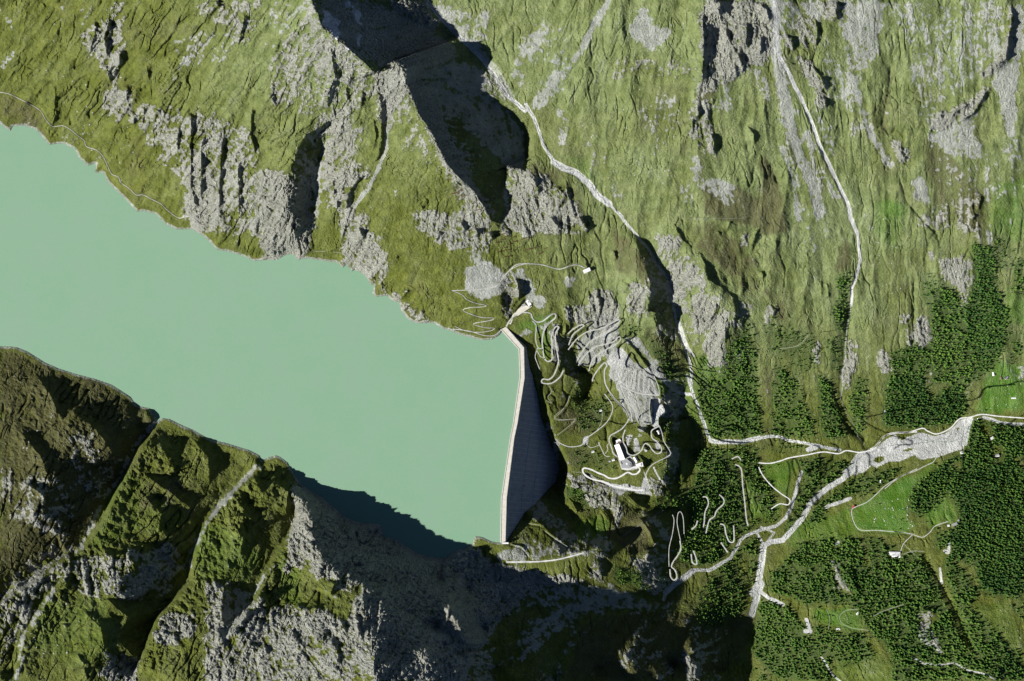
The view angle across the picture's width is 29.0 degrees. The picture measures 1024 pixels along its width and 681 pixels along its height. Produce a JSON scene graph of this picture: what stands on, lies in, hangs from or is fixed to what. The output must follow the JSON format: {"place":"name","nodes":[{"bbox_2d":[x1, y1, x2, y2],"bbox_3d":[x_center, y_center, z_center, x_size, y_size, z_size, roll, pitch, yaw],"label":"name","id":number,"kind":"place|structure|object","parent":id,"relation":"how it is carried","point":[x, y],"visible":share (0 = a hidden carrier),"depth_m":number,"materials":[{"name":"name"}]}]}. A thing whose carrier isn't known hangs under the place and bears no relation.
{"place":"outdoors","nodes":[
{"label":"outdoors","id":0,"kind":"place"},
{"bbox_2d":[0,92,204,225],"bbox_3d":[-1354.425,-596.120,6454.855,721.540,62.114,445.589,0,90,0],"label":"lake path","id":1,"kind":"structure","parent":0,"point":[103,157],"depth_m":6461.38,"materials":[{"name":"grey gravel"}]},
{"bbox_2d":[0,124,519,557],"bbox_3d":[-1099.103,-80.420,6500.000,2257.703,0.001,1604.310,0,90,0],"label":"lake water","id":2,"kind":"structure","parent":0,"point":[345,392],"depth_m":6500.00,"materials":[{"name":"green liquid"}]},
{"bbox_2d":[453,291,494,332],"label":"gravel track","id":3,"kind":"structure","parent":0,"point":[474,315],"depth_m":6463.59,"materials":[{"name":"grey gravel"}]},
{"bbox_2d":[426,0,522,108],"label":"stream water","id":4,"kind":"structure","parent":0,"point":[474,50],"depth_m":6169.44,"materials":[{"name":"grey liquid"}]},
{"bbox_2d":[454,329,500,335],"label":"lake path","id":5,"kind":"structure","parent":0,"point":[477,333],"depth_m":6491.22,"materials":[{"name":"grey gravel"}]},
{"bbox_2d":[452,264,523,290],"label":"gravel track","id":6,"kind":"structure","parent":0,"point":[487,288],"depth_m":6420.96,"materials":[{"name":"grey gravel"}]},
{"bbox_2d":[0,0,1023,680],"bbox_3d":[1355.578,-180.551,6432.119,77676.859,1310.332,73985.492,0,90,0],"label":"mountain terrain","id":7,"kind":"structure","parent":0,"point":[812,148],"depth_m":6363.08,"materials":[{"name":"green plant"}]},
{"bbox_2d":[509,300,531,323],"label":"crest platform","id":8,"kind":"structure","parent":7,"relation":"on","point":[522,309],"depth_m":6487.20,"materials":[{"name":"concrete"}]},
{"bbox_2d":[500,327,558,541],"bbox_3d":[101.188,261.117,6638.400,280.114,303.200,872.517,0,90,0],"label":"concrete dam","id":9,"kind":"structure","parent":7,"relation":"on","point":[531,471],"depth_m":6550.85,"materials":[{"name":"grey concrete"}]},
{"bbox_2d":[68,233,1023,680],"bbox_3d":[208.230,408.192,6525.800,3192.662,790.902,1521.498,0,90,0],"label":"conifer forest","id":10,"kind":"object","parent":7,"relation":"on","point":[872,581],"visible":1,"depth_m":6759.02,"materials":[{"name":"green plant"}]},
{"bbox_2d":[614,442,628,459],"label":"hotel building","id":11,"kind":"structure","parent":7,"relation":"on","point":[620,448],"depth_m":6653.47,"materials":[{"name":"metal"}]},
{"bbox_2d":[620,459,631,467],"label":"hotel annex","id":12,"kind":"object","parent":7,"relation":"on","point":[625,463],"visible":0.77,"depth_m":6666.05,"materials":[{"name":"grey glass"}]},
{"bbox_2d":[623,510,662,535],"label":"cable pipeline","id":13,"kind":"object","parent":7,"relation":"on","point":[642,523],"visible":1,"depth_m":6640.50,"materials":[{"name":"metal"}]},
{"bbox_2d":[889,552,899,554],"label":"dairy barn","id":14,"kind":"structure","parent":7,"relation":"on","point":[893,553],"depth_m":6778.37,"materials":[{"name":"metal"}]},
{"bbox_2d":[506,312,563,383],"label":"mountain road","id":15,"kind":"structure","parent":0,"point":[542,343],"depth_m":6498.80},
{"bbox_2d":[532,321,541,348],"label":"gravel track","id":16,"kind":"structure","parent":0,"point":[535,335],"depth_m":6498.80,"materials":[{"name":"grey gravel"}]},
{"bbox_2d":[503,263,584,276],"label":"gravel track","id":17,"kind":"structure","parent":0,"point":[545,265],"depth_m":6427.95,"materials":[{"name":"grey gravel"}]},
{"bbox_2d":[506,552,583,562],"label":"access road","id":18,"kind":"structure","parent":0,"point":[541,561],"depth_m":6484.36,"materials":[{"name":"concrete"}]},
{"bbox_2d":[525,105,620,214],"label":"stream water","id":19,"kind":"structure","parent":0,"point":[567,169],"depth_m":6295.36,"materials":[{"name":"grey liquid"}]},
{"bbox_2d":[567,324,584,344],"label":"mountain road","id":20,"kind":"structure","parent":0,"point":[575,331],"depth_m":6498.80,"materials":[{"name":"grey asphalt"}]},
{"bbox_2d":[558,394,612,446],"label":"gravel track","id":21,"kind":"structure","parent":0,"point":[595,431],"depth_m":6498.80,"materials":[{"name":"grey gravel"}]},
{"bbox_2d":[568,319,619,349],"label":"mountain road","id":22,"kind":"structure","parent":0,"point":[592,330],"depth_m":6498.80,"materials":[{"name":"grey asphalt"}]},
{"bbox_2d":[577,320,620,360],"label":"mountain road","id":23,"kind":"structure","parent":0,"point":[595,338],"depth_m":6498.80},
{"bbox_2d":[578,336,620,365],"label":"mountain road","id":24,"kind":"structure","parent":0,"point":[597,346],"depth_m":6498.80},
{"bbox_2d":[588,338,620,370],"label":"mountain road","id":25,"kind":"structure","parent":0,"point":[601,352],"depth_m":6498.80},
{"bbox_2d":[592,362,628,418],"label":"mountain road","id":26,"kind":"structure","parent":0,"point":[606,385],"depth_m":6498.80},
{"bbox_2d":[582,466,642,490],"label":"access road","id":27,"kind":"structure","parent":0,"point":[613,478],"depth_m":6498.80,"materials":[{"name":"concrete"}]},
{"bbox_2d":[608,394,628,456],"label":"mountain road","id":28,"kind":"structure","parent":0,"point":[618,430],"depth_m":6498.80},
{"bbox_2d":[616,383,631,420],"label":"gravel track","id":29,"kind":"structure","parent":0,"point":[625,401],"depth_m":6498.80,"materials":[{"name":"grey gravel"}]},
{"bbox_2d":[621,387,637,421],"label":"gravel track","id":30,"kind":"structure","parent":0,"point":[629,403],"depth_m":6498.80,"materials":[{"name":"grey gravel"}]},
{"bbox_2d":[618,383,658,395],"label":"gravel track","id":31,"kind":"structure","parent":0,"point":[637,392],"depth_m":6498.80,"materials":[{"name":"grey gravel"}]},
{"bbox_2d":[622,426,661,455],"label":"mountain road","id":32,"kind":"structure","parent":0,"point":[644,444],"depth_m":6498.80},
{"bbox_2d":[645,427,670,478],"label":"gravel track","id":33,"kind":"structure","parent":0,"point":[661,459],"depth_m":6498.80,"materials":[{"name":"grey gravel"}]},
{"bbox_2d":[640,239,708,435],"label":"stream water","id":34,"kind":"structure","parent":0,"point":[682,341],"depth_m":6640.32,"materials":[{"name":"grey liquid"}]},
{"bbox_2d":[669,541,680,580],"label":"mountain road","id":35,"kind":"structure","parent":0,"point":[672,564],"depth_m":6498.80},
{"bbox_2d":[677,511,683,540],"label":"mountain road","id":36,"kind":"structure","parent":0,"point":[683,523],"depth_m":6498.80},
{"bbox_2d":[690,551,696,564],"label":"mountain road","id":37,"kind":"structure","parent":0,"point":[695,558],"depth_m":6498.80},
{"bbox_2d":[703,496,708,526],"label":"mountain road","id":38,"kind":"structure","parent":0,"point":[705,510],"depth_m":6498.80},
{"bbox_2d":[664,530,759,599],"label":"stream water","id":39,"kind":"structure","parent":0,"point":[705,570],"depth_m":6803.81,"materials":[{"name":"grey liquid"}]},
{"bbox_2d":[705,494,724,532],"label":"mountain road","id":40,"kind":"structure","parent":0,"point":[715,512],"depth_m":6498.80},
{"bbox_2d":[720,523,734,542],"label":"mountain road","id":41,"kind":"structure","parent":0,"point":[726,534],"depth_m":6498.80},
{"bbox_2d":[735,464,748,525],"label":"mountain road","id":42,"kind":"structure","parent":0,"point":[743,494],"depth_m":6498.80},
{"bbox_2d":[751,546,762,615],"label":"stream water","id":43,"kind":"structure","parent":0,"point":[758,581],"depth_m":6842.73,"materials":[{"name":"grey liquid"}]},
{"bbox_2d":[702,420,839,450],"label":"stream water","id":44,"kind":"structure","parent":0,"point":[765,437],"depth_m":6823.36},
{"bbox_2d":[758,467,790,508],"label":"valley road","id":45,"kind":"structure","parent":0,"point":[777,491],"depth_m":6498.80,"materials":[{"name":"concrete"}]},
{"bbox_2d":[759,431,916,463],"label":"valley road","id":46,"kind":"structure","parent":0,"point":[832,452],"depth_m":6498.80,"materials":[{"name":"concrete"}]},
{"bbox_2d":[839,609,862,629],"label":"hiking path","id":47,"kind":"structure","parent":0,"point":[845,625],"depth_m":6499.00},
{"bbox_2d":[840,307,862,442],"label":"stream water","id":48,"kind":"structure","parent":0,"point":[843,376],"depth_m":6747.26,"materials":[{"name":"grey liquid"}]},
{"bbox_2d":[851,468,916,532],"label":"farm road","id":49,"kind":"structure","parent":0,"point":[870,499],"depth_m":6498.80,"materials":[{"name":"grey gravel"}]},
{"bbox_2d":[785,417,1023,537],"bbox_3d":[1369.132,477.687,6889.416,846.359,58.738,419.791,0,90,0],"label":"stream water","id":50,"kind":"structure","parent":0,"point":[893,445],"depth_m":6893.06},
{"bbox_2d":[885,456,936,488],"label":"farm road","id":51,"kind":"structure","parent":0,"point":[913,471],"depth_m":6498.80,"materials":[{"name":"grey gravel"}]},
{"bbox_2d":[899,521,947,537],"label":"farm road","id":52,"kind":"structure","parent":0,"point":[928,533],"depth_m":6498.80,"materials":[{"name":"grey gravel"}]},
{"bbox_2d":[870,414,1023,449],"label":"valley road","id":53,"kind":"structure","parent":0,"point":[947,429],"depth_m":6498.80,"materials":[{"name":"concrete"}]}
]}

